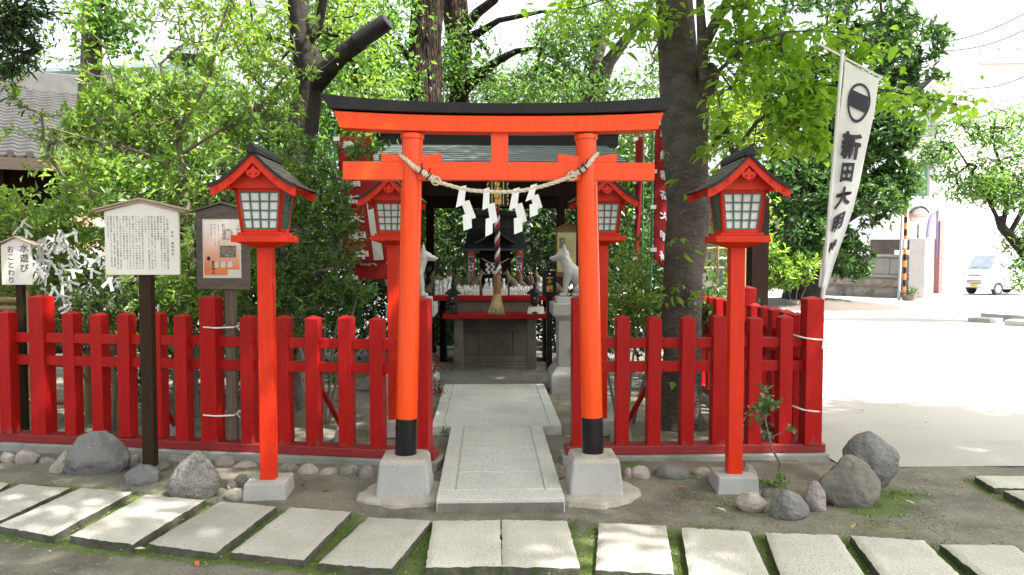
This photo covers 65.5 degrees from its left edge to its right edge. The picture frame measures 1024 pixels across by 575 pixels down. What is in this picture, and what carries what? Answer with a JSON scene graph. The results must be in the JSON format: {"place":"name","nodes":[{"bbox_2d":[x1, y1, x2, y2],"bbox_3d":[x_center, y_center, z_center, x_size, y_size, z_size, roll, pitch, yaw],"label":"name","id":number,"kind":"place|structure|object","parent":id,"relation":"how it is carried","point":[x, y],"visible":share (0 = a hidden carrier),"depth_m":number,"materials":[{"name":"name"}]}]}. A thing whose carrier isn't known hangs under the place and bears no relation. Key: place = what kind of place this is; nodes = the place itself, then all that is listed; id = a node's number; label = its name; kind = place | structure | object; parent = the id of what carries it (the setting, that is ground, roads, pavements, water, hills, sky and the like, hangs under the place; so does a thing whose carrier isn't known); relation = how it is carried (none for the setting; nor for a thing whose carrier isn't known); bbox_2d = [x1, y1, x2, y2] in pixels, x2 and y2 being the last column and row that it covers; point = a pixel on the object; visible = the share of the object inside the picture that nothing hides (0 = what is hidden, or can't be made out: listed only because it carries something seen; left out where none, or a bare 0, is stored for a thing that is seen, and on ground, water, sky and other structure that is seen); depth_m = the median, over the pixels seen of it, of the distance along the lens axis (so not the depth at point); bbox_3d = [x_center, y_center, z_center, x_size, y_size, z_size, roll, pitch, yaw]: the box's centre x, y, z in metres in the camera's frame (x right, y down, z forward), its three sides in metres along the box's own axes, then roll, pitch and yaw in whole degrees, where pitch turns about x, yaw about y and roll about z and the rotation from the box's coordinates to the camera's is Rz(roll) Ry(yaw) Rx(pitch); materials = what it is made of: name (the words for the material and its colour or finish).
{"place":"outdoors","nodes":[
{"label":"outdoors","id":0,"kind":"place"},
{"bbox_2d":[56,265,648,354],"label":"ground","id":1,"kind":"structure","parent":0,"point":[321,265],"depth_m":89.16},
{"bbox_2d":[0,71,180,352],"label":"temple hall","id":2,"kind":"structure","parent":1,"relation":"on","point":[50,93],"depth_m":12.51,"materials":[{"name":"grey tile"}]},
{"bbox_2d":[356,350,644,391],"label":"stone platform","id":3,"kind":"structure","parent":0,"point":[494,375],"depth_m":9.80,"materials":[{"name":"stone"}]},
{"bbox_2d":[442,311,545,369],"bbox_3d":[-0.216,0.716,10.427,1.360,0.772,0.470,0,3,-2],"label":"offering table","id":4,"kind":"object","parent":3,"relation":"on","point":[459,343],"visible":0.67,"depth_m":10.24,"materials":[{"name":"red paint"}]},
{"bbox_2d":[456,301,531,365],"bbox_3d":[-0.232,0.615,11.088,1.060,0.914,0.959,0,3,-2],"label":"block altar","id":5,"kind":"object","parent":3,"relation":"on","point":[495,342],"visible":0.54,"depth_m":10.67,"materials":[{"name":"stone"}]},
{"bbox_2d":[431,295,558,361],"bbox_3d":[-0.238,0.577,11.106,1.740,0.978,0.960,0,3,-2],"label":"altar shelf","id":6,"kind":"object","parent":3,"relation":"on","point":[443,299],"visible":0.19,"depth_m":10.95,"materials":[{"name":"red paint"}]},
{"bbox_2d":[464,211,526,287],"bbox_3d":[-0.237,-0.503,11.297,0.880,1.160,0.780,0,3,-2],"label":"miniature shrine","id":7,"kind":"object","parent":6,"relation":"on","point":[478,240],"visible":0.52,"depth_m":11.18,"materials":[{"name":"wood"}]},
{"bbox_2d":[373,133,626,352],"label":"shrine pavilion","id":8,"kind":"structure","parent":3,"relation":"on","point":[477,148],"depth_m":10.34,"materials":[{"name":"black paint"}]},
{"bbox_2d":[488,207,504,314],"bbox_3d":[-0.185,-0.423,9.486,0.211,1.505,0.203,0,3,-2],"label":"bell rope","id":9,"kind":"object","parent":8,"relation":"hanging from","point":[496,305],"visible":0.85,"depth_m":9.47,"materials":[{"name":"multicoloured fabric"}]},
{"bbox_2d":[539,266,555,371],"bbox_3d":[0.471,0.416,10.095,0.240,1.383,0.190,0,3,-2],"label":"black metal stand","id":10,"kind":"object","parent":3,"relation":"on","point":[548,285],"visible":0.99,"depth_m":10.05,"materials":[{"name":"black paint"}]},
{"bbox_2d":[552,223,575,295],"bbox_3d":[0.654,0.178,9.588,0.330,1.905,0.110,0,3,-2],"label":"votive board","id":11,"kind":"object","parent":3,"relation":"on","point":[566,234],"visible":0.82,"depth_m":9.54,"materials":[{"name":"brown wood"}]},
{"bbox_2d":[0,342,1023,574],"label":"soil ground","id":12,"kind":"structure","parent":0,"point":[964,510],"depth_m":4.81,"materials":[{"name":"soil"}]},
{"bbox_2d":[0,236,40,429],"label":"warning sign","id":13,"kind":"object","parent":12,"relation":"on","point":[16,262],"visible":0.93,"depth_m":6.61,"materials":[{"name":"white wood"}]},
{"bbox_2d":[0,484,71,523],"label":"paving slab","id":14,"kind":"structure","parent":12,"relation":"on","point":[18,500],"depth_m":4.88,"materials":[{"name":"stone"}]},
{"bbox_2d":[0,0,73,94],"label":"hanging maple","id":15,"kind":"object","parent":12,"relation":"on","point":[24,18],"visible":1,"depth_m":6.18,"materials":[{"name":"green plant"}]},
{"bbox_2d":[0,181,116,312],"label":"laurel bush","id":16,"kind":"object","parent":12,"relation":"on","point":[14,213],"visible":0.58,"depth_m":7.14,"materials":[{"name":"green plant"}]},
{"bbox_2d":[0,291,118,422],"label":"bamboo fence","id":17,"kind":"object","parent":12,"relation":"on","point":[87,390],"visible":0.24,"depth_m":7.20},
{"bbox_2d":[0,488,131,543],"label":"paving slab","id":18,"kind":"structure","parent":12,"relation":"on","point":[56,520],"depth_m":4.55,"materials":[{"name":"stone"}]},
{"bbox_2d":[63,431,130,474],"bbox_3d":[-2.891,1.181,5.528,0.450,0.373,0.309,0,3,-2],"label":"boulder","id":19,"kind":"object","parent":12,"relation":"on","point":[94,452],"visible":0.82,"depth_m":5.44,"materials":[{"name":"stone"}]},
{"bbox_2d":[55,281,162,429],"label":"azalea bush","id":20,"kind":"object","parent":12,"relation":"on","point":[86,305],"visible":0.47,"depth_m":6.76,"materials":[{"name":"green plant"}]},
{"bbox_2d":[20,49,236,378],"bbox_3d":[-4.386,-0.825,9.437,2.670,3.886,1.688,0,3,-2],"label":"background bush","id":21,"kind":"object","parent":12,"relation":"on","point":[107,168],"visible":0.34,"depth_m":9.17,"materials":[{"name":"green plant"}]},
{"bbox_2d":[18,0,243,353],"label":"ginkgo tree","id":22,"kind":"object","parent":12,"relation":"on","point":[106,20],"visible":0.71,"depth_m":9.67,"materials":[{"name":"green plant"}]},
{"bbox_2d":[70,495,205,552],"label":"paving slab","id":23,"kind":"structure","parent":12,"relation":"on","point":[145,520],"depth_m":4.42,"materials":[{"name":"stone"}]},
{"bbox_2d":[124,464,159,485],"bbox_3d":[-2.462,1.269,5.301,0.235,0.178,0.211,0,3,-2],"label":"boulder","id":24,"kind":"object","parent":12,"relation":"on","point":[142,474],"visible":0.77,"depth_m":5.25,"materials":[{"name":"stone"}]},
{"bbox_2d":[131,458,172,471],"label":"flat stone","id":25,"kind":"object","parent":12,"relation":"on","point":[164,465],"visible":0.44,"depth_m":5.55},
{"bbox_2d":[92,198,192,466],"bbox_3d":[-2.494,0.323,5.426,0.624,1.856,0.138,0,3,-2],"label":"notice board","id":26,"kind":"object","parent":25,"relation":"on","point":[142,238],"visible":0.99,"depth_m":5.37,"materials":[{"name":"white wood"}]},
{"bbox_2d":[0,0,339,416],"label":"laurel shrub","id":27,"kind":"object","parent":12,"relation":"on","point":[123,123],"visible":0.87,"depth_m":7.18,"materials":[{"name":"green plant"}]},
{"bbox_2d":[0,151,368,401],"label":"evergreen bush","id":28,"kind":"object","parent":12,"relation":"on","point":[359,317],"visible":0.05,"depth_m":8.17,"materials":[{"name":"green plant"}]},
{"bbox_2d":[167,451,220,498],"bbox_3d":[-2.020,1.210,5.051,0.337,0.359,0.200,0,3,-2],"label":"boulder","id":29,"kind":"object","parent":12,"relation":"on","point":[195,475],"visible":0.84,"depth_m":4.99,"materials":[{"name":"stone"}]},
{"bbox_2d":[98,224,304,418],"bbox_3d":[-2.688,0.302,7.105,1.873,1.851,0.885,-1,3,-12],"label":"laurel bush","id":30,"kind":"object","parent":12,"relation":"on","point":[169,303],"visible":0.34,"depth_m":6.93,"materials":[{"name":"green plant"}]},
{"bbox_2d":[72,39,337,264],"bbox_3d":[-4.562,-1.401,12.544,4.182,4.771,2.257,0,3,-2],"label":"background bush","id":31,"kind":"object","parent":12,"relation":"on","point":[217,90],"visible":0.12,"depth_m":12.27,"materials":[{"name":"green plant"}]},
{"bbox_2d":[148,502,275,559],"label":"paving slab","id":32,"kind":"structure","parent":12,"relation":"on","point":[215,531],"depth_m":4.29,"materials":[{"name":"stone"}]},
{"bbox_2d":[0,441,444,471],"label":"fence kerb","id":33,"kind":"structure","parent":12,"relation":"on","point":[437,463],"depth_m":5.86,"materials":[{"name":"concrete"}]},
{"bbox_2d":[0,294,438,460],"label":"picket fence","id":34,"kind":"object","parent":33,"relation":"on","point":[42,359],"visible":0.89,"depth_m":5.94,"materials":[{"name":"red paint"}]},
{"bbox_2d":[190,201,250,440],"bbox_3d":[-2.136,0.260,5.931,0.500,1.787,0.115,0,3,-2],"label":"poster board","id":35,"kind":"object","parent":34,"relation":"attached to","point":[222,261],"visible":0.94,"depth_m":5.88,"materials":[{"name":"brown wood"}]},
{"bbox_2d":[207,142,316,500],"bbox_3d":[-1.548,0.239,5.045,0.517,2.219,0.660,0,3,-3],"label":"standing lantern","id":36,"kind":"object","parent":12,"relation":"on","point":[264,184],"visible":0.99,"depth_m":4.95,"materials":[{"name":"paint"}]},
{"bbox_2d":[231,507,351,568],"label":"paving slab","id":37,"kind":"structure","parent":12,"relation":"on","point":[297,537],"depth_m":4.19,"materials":[{"name":"stone"}]},
{"bbox_2d":[294,348,304,409],"bbox_3d":[-2.080,0.898,7.791,0.126,0.652,0.101,0,3,-2],"label":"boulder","id":38,"kind":"object","parent":12,"relation":"on","point":[299,388],"visible":0.61,"depth_m":7.76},
{"bbox_2d":[224,226,385,359],"bbox_3d":[-2.733,0.116,10.250,2.505,2.003,1.632,0,3,-2],"label":"hedge bush","id":39,"kind":"object","parent":12,"relation":"on","point":[341,272],"visible":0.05,"depth_m":10.18,"materials":[{"name":"green plant"}]},
{"bbox_2d":[187,0,422,360],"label":"old plum tree","id":40,"kind":"object","parent":12,"relation":"on","point":[349,46],"visible":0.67,"depth_m":9.31,"materials":[{"name":"green plant"}]},
{"bbox_2d":[244,130,390,423],"bbox_3d":[-1.657,-0.077,7.102,1.263,2.608,0.958,0,3,-2],"label":"camellia bush","id":41,"kind":"object","parent":12,"relation":"on","point":[328,292],"visible":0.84,"depth_m":7.00,"materials":[{"name":"green plant"}]},
{"bbox_2d":[228,39,408,312],"bbox_3d":[-2.740,-1.470,12.088,2.918,4.942,2.423,0,3,-2],"label":"background bush","id":42,"kind":"object","parent":12,"relation":"on","point":[326,126],"visible":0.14,"depth_m":11.83,"materials":[{"name":"green plant"}]},
{"bbox_2d":[333,128,386,317],"bbox_3d":[-1.454,-0.616,7.697,0.529,1.825,0.092,0,3,-2],"label":"shrine banner","id":43,"kind":"object","parent":12,"relation":"on","point":[374,252],"visible":0.39,"depth_m":7.67,"materials":[{"name":"red fabric"}]},
{"bbox_2d":[341,240,386,316],"bbox_3d":[-1.394,-0.045,7.875,0.573,0.864,0.092,0,3,-2],"label":"shrine banner","id":44,"kind":"object","parent":12,"relation":"on","point":[371,271],"visible":0.33,"depth_m":7.84,"materials":[{"name":"red fabric"}]},
{"bbox_2d":[318,517,431,574],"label":"paving slab","id":45,"kind":"structure","parent":12,"relation":"on","point":[376,546],"depth_m":4.05,"materials":[{"name":"stone"}]},
{"bbox_2d":[323,247,444,359],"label":"hedge bush","id":46,"kind":"object","parent":12,"relation":"on","point":[382,298],"visible":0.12,"depth_m":11.32,"materials":[{"name":"green plant"}]},
{"bbox_2d":[356,181,426,437],"bbox_3d":[-0.995,0.133,6.700,0.517,2.219,0.660,0,3,-2],"label":"standing lantern","id":47,"kind":"object","parent":12,"relation":"on","point":[382,199],"visible":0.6,"depth_m":6.58,"materials":[{"name":"red paint"}]},
{"bbox_2d":[326,95,466,311],"bbox_3d":[-1.821,-1.007,12.461,2.316,3.987,2.073,0,3,-2],"label":"background bush","id":48,"kind":"object","parent":12,"relation":"on","point":[423,222],"visible":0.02,"depth_m":12.38,"materials":[{"name":"green plant"}]},
{"bbox_2d":[426,520,501,574],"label":"paving slab","id":49,"kind":"structure","parent":12,"relation":"on","point":[462,547],"depth_m":4.04,"materials":[{"name":"stone"}]},
{"bbox_2d":[421,208,530,328],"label":"background bush","id":50,"kind":"object","parent":12,"relation":"on","point":[460,267],"visible":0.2,"depth_m":12.88,"materials":[{"name":"green plant"}]},
{"bbox_2d":[320,93,676,509],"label":"torii gate","id":51,"kind":"structure","parent":12,"relation":"on","point":[592,479],"depth_m":4.97,"materials":[{"name":"paint"}]},
{"bbox_2d":[399,152,598,193],"bbox_3d":[-0.079,-0.717,4.956,1.261,0.269,0.112,0,3,-2],"label":"straw rope","id":52,"kind":"object","parent":51,"relation":"hanging from","point":[428,176],"visible":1,"depth_m":4.95,"materials":[{"name":"beige fabric"}]},
{"bbox_2d":[433,384,564,511],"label":"granite path","id":53,"kind":"structure","parent":12,"relation":"on","point":[497,450],"depth_m":6.12,"materials":[{"name":"stone"}]},
{"bbox_2d":[437,502,563,512],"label":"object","id":54,"kind":"object","parent":53,"relation":"attached to","point":[543,507],"visible":0.64,"depth_m":4.74,"materials":[{"name":"stone"}]},
{"bbox_2d":[1,414,1022,574],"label":"moss","id":55,"kind":"object","parent":12,"relation":"on","point":[51,483],"visible":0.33,"depth_m":4.40,"materials":[{"name":"plant"}]},
{"bbox_2d":[451,209,575,331],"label":"background bush","id":56,"kind":"object","parent":12,"relation":"on","point":[530,269],"visible":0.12,"depth_m":13.04,"materials":[{"name":"green plant"}]},
{"bbox_2d":[501,520,580,574],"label":"paving slab","id":57,"kind":"structure","parent":12,"relation":"on","point":[536,547],"depth_m":4.03,"materials":[{"name":"stone"}]},
{"bbox_2d":[547,301,570,393],"bbox_3d":[0.705,0.668,8.967,0.570,1.002,0.570,0,3,-2],"label":"stone pedestal","id":58,"kind":"object","parent":12,"relation":"on","point":[559,376],"visible":0.39,"depth_m":8.76,"materials":[{"name":"stone"}]},
{"bbox_2d":[549,244,578,302],"bbox_3d":[0.725,-0.159,8.929,0.616,0.658,0.293,0,3,-2],"label":"fox statue","id":59,"kind":"object","parent":58,"relation":"on","point":[570,269],"visible":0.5,"depth_m":8.86,"materials":[{"name":"stone"}]},
{"bbox_2d":[530,135,649,296],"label":"background bush","id":60,"kind":"object","parent":12,"relation":"on","point":[552,233],"visible":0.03,"depth_m":12.79,"materials":[{"name":"green plant"}]},
{"bbox_2d":[568,182,639,435],"bbox_3d":[0.759,0.131,6.755,0.517,2.219,0.660,0,3,-2],"label":"standing lantern","id":61,"kind":"object","parent":12,"relation":"on","point":[614,198],"visible":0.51,"depth_m":6.60,"materials":[{"name":"red paint"}]},
{"bbox_2d":[595,523,673,574],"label":"paving slab","id":62,"kind":"structure","parent":12,"relation":"on","point":[632,549],"depth_m":4.01,"materials":[{"name":"stone"}]},
{"bbox_2d":[608,242,662,423],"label":"nandina bush","id":63,"kind":"object","parent":12,"relation":"on","point":[631,308],"visible":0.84,"depth_m":7.14,"materials":[{"name":"green plant"}]},
{"bbox_2d":[632,133,643,277],"bbox_3d":[1.655,-0.865,10.437,0.148,2.307,0.092,0,3,-2],"label":"shrine banner","id":64,"kind":"object","parent":12,"relation":"on","point":[639,158],"visible":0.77,"depth_m":10.41,"materials":[{"name":"red fabric"}]},
{"bbox_2d":[649,125,666,314],"bbox_3d":[1.537,-0.681,8.239,0.221,1.996,0.092,0,3,-2],"label":"shrine banner","id":65,"kind":"object","parent":12,"relation":"on","point":[659,206],"visible":0.52,"depth_m":8.21,"materials":[{"name":"red fabric"}]},
{"bbox_2d":[608,98,709,350],"bbox_3d":[2.000,-0.968,12.204,2.029,3.923,1.957,0,3,-2],"label":"background bush","id":66,"kind":"object","parent":12,"relation":"on","point":[629,236],"visible":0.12,"depth_m":11.97,"materials":[{"name":"green plant"}]},
{"bbox_2d":[608,236,724,360],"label":"hedge bush","id":67,"kind":"object","parent":12,"relation":"on","point":[659,270],"visible":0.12,"depth_m":10.49,"materials":[{"name":"green plant"}]},
{"bbox_2d":[655,463,690,479],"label":"cobble","id":68,"kind":"object","parent":12,"relation":"on","point":[672,471],"visible":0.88,"depth_m":5.38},
{"bbox_2d":[560,449,828,464],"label":"fence kerb","id":69,"kind":"structure","parent":12,"relation":"on","point":[817,457],"depth_m":5.82,"materials":[{"name":"concrete"}]},
{"bbox_2d":[564,296,825,454],"bbox_3d":[1.355,0.636,5.885,1.925,1.164,0.162,0,3,-2],"label":"picket fence","id":70,"kind":"object","parent":69,"relation":"on","point":[784,365],"visible":0.89,"depth_m":5.85,"materials":[{"name":"red paint"}]},
{"bbox_2d":[681,527,768,574],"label":"paving slab","id":71,"kind":"structure","parent":12,"relation":"on","point":[716,552],"depth_m":3.97,"materials":[{"name":"stone"}]},
{"bbox_2d":[701,391,773,439],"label":"fence kerb","id":72,"kind":"structure","parent":12,"relation":"on","point":[704,397],"depth_m":8.08,"materials":[{"name":"concrete"}]},
{"bbox_2d":[702,286,799,439],"bbox_3d":[2.117,0.544,7.813,0.185,1.171,3.580,0,3,-3],"label":"picket fence","id":73,"kind":"object","parent":72,"relation":"on","point":[767,314],"visible":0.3,"depth_m":6.72,"materials":[{"name":"red paint"}]},
{"bbox_2d":[687,145,792,494],"bbox_3d":[1.449,0.233,5.179,0.517,2.219,0.660,0,3,1],"label":"standing lantern","id":74,"kind":"object","parent":12,"relation":"on","point":[737,187],"visible":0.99,"depth_m":5.09,"materials":[{"name":"red paint"}]},
{"bbox_2d":[736,492,766,512],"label":"boulder","id":75,"kind":"object","parent":12,"relation":"on","point":[751,502],"visible":0.99,"depth_m":4.74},
{"bbox_2d":[515,0,989,431],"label":"cherry tree","id":76,"kind":"object","parent":12,"relation":"on","point":[689,75],"visible":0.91,"depth_m":6.52,"materials":[{"name":"green plant"}]},
{"bbox_2d":[743,383,795,479],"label":"young shrub","id":77,"kind":"object","parent":12,"relation":"on","point":[763,404],"visible":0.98,"depth_m":5.38,"materials":[{"name":"green plant"}]},
{"bbox_2d":[770,490,809,520],"bbox_3d":[1.619,1.275,4.652,0.220,0.186,0.159,0,3,-2],"label":"boulder","id":78,"kind":"object","parent":12,"relation":"on","point":[788,505],"visible":0.97,"depth_m":4.60,"materials":[{"name":"stone"}]},
{"bbox_2d":[765,533,863,574],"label":"paving slab","id":79,"kind":"structure","parent":12,"relation":"on","point":[805,554],"depth_m":3.95,"materials":[{"name":"stone"}]},
{"bbox_2d":[804,480,825,511],"bbox_3d":[1.818,1.258,4.771,0.132,0.209,0.104,0,3,-2],"label":"boulder","id":80,"kind":"object","parent":12,"relation":"on","point":[815,497],"visible":0.88,"depth_m":4.74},
{"bbox_2d":[816,42,882,299],"bbox_3d":[2.383,-0.351,5.906,0.497,2.786,0.490,0,3,-2],"label":"banner flag","id":81,"kind":"object","parent":12,"relation":"on","point":[854,118],"visible":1,"depth_m":5.75,"materials":[{"name":"white fabric"}]},
{"bbox_2d":[818,454,880,507],"bbox_3d":[2.078,1.227,4.925,0.390,0.396,0.256,0,3,-2],"label":"boulder","id":82,"kind":"object","parent":12,"relation":"on","point":[848,481],"visible":0.83,"depth_m":4.83,"materials":[{"name":"stone"}]},
{"bbox_2d":[842,431,898,489],"bbox_3d":[2.343,1.174,5.193,0.349,0.478,0.247,0,3,-2],"label":"boulder","id":83,"kind":"object","parent":12,"relation":"on","point":[878,455],"visible":0.72,"depth_m":5.11,"materials":[{"name":"stone"}]},
{"bbox_2d":[850,536,958,574],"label":"paving slab","id":84,"kind":"structure","parent":12,"relation":"on","point":[886,556],"depth_m":3.93,"materials":[{"name":"stone"}]},
{"bbox_2d":[939,544,1023,574],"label":"paving slab","id":85,"kind":"structure","parent":12,"relation":"on","point":[990,559],"depth_m":3.92,"materials":[{"name":"stone"}]},
{"bbox_2d":[975,476,1023,494],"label":"paving slab","id":86,"kind":"structure","parent":12,"relation":"on","point":[997,485],"depth_m":5.19,"materials":[{"name":"stone"}]},
{"bbox_2d":[0,0,1023,263],"label":"sky","id":87,"kind":"structure","parent":0,"point":[967,18],"materials":[{"name":"white"}]},
{"bbox_2d":[196,274,1023,466],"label":"car park pavement","id":88,"kind":"structure","parent":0,"point":[959,409],"depth_m":9.60,"materials":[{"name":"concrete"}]},
{"bbox_2d":[24,62,249,298],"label":"building","id":89,"kind":"structure","parent":88,"relation":"on","point":[69,71],"depth_m":22.16,"materials":[{"name":"white"}]},
{"bbox_2d":[248,0,448,340],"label":"cedar tree","id":90,"kind":"object","parent":88,"relation":"on","point":[422,57],"visible":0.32,"depth_m":13.50,"materials":[{"name":"green plant"}]},
{"bbox_2d":[403,38,577,102],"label":"background bush","id":91,"kind":"object","parent":88,"relation":"on","point":[500,83],"visible":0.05,"depth_m":16.22,"materials":[{"name":"green plant"}]},
{"bbox_2d":[441,0,609,322],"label":"oak tree","id":92,"kind":"object","parent":88,"relation":"on","point":[460,37],"visible":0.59,"depth_m":15.07,"materials":[{"name":"green plant"}]},
{"bbox_2d":[471,0,694,313],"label":"zelkova tree","id":93,"kind":"object","parent":88,"relation":"on","point":[593,81],"visible":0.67,"depth_m":14.02,"materials":[{"name":"green plant"}]},
{"bbox_2d":[704,76,786,296],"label":"background bush","id":94,"kind":"object","parent":88,"relation":"on","point":[738,122],"visible":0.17,"depth_m":12.19,"materials":[{"name":"green plant"}]},
{"bbox_2d":[746,197,769,305],"bbox_3d":[3.393,-0.086,11.020,0.240,2.300,0.220,0,3,-2],"label":"timber post","id":95,"kind":"object","parent":88,"relation":"on","point":[757,269],"visible":0.22,"depth_m":10.90,"materials":[{"name":"wood"}]},
{"bbox_2d":[825,250,908,297],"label":"stone wall","id":96,"kind":"structure","parent":88,"relation":"on","point":[882,281],"depth_m":30.36,"materials":[{"name":"stone"}]},
{"bbox_2d":[844,196,943,293],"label":"corner shop","id":97,"kind":"structure","parent":88,"relation":"on","point":[885,240],"depth_m":33.52,"materials":[{"name":"white paint"}]},
{"bbox_2d":[856,97,934,202],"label":"white corner house","id":98,"kind":"structure","parent":88,"relation":"on","point":[928,188],"depth_m":37.39,"materials":[{"name":"paint"}]},
{"bbox_2d":[900,238,940,299],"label":"gate pillar","id":99,"kind":"structure","parent":88,"relation":"on","point":[921,259],"depth_m":28.86,"materials":[{"name":"concrete"}]},
{"bbox_2d":[895,103,1023,294],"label":"young cherry tree","id":100,"kind":"object","parent":88,"relation":"on","point":[986,187],"visible":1,"depth_m":17.66,"materials":[{"name":"green plant"}]},
{"bbox_2d":[913,47,1023,290],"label":"white apartment block","id":101,"kind":"structure","parent":88,"relation":"on","point":[968,231],"depth_m":36.30,"materials":[{"name":"concrete"}]},
{"bbox_2d":[960,253,1023,294],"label":"white van","id":102,"kind":"object","parent":88,"relation":"on","point":[982,271],"visible":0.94,"depth_m":32.05,"materials":[{"name":"paint"}]},
{"bbox_2d":[968,312,1023,326],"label":"planter kerb","id":103,"kind":"structure","parent":88,"relation":"on","point":[1007,319],"depth_m":17.99,"materials":[{"name":"concrete"}]},
{"bbox_2d":[768,297,902,310],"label":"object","id":104,"kind":"structure","parent":0,"point":[833,304],"depth_m":23.01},
{"bbox_2d":[768,235,821,304],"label":"evergreen bush","id":105,"kind":"object","parent":104,"relation":"on","point":[781,275],"visible":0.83,"depth_m":22.62,"materials":[{"name":"green plant"}]},
{"bbox_2d":[730,0,959,299],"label":"camphor tree","id":106,"kind":"object","parent":104,"relation":"on","point":[883,184],"visible":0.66,"depth_m":23.15,"materials":[{"name":"green plant"}]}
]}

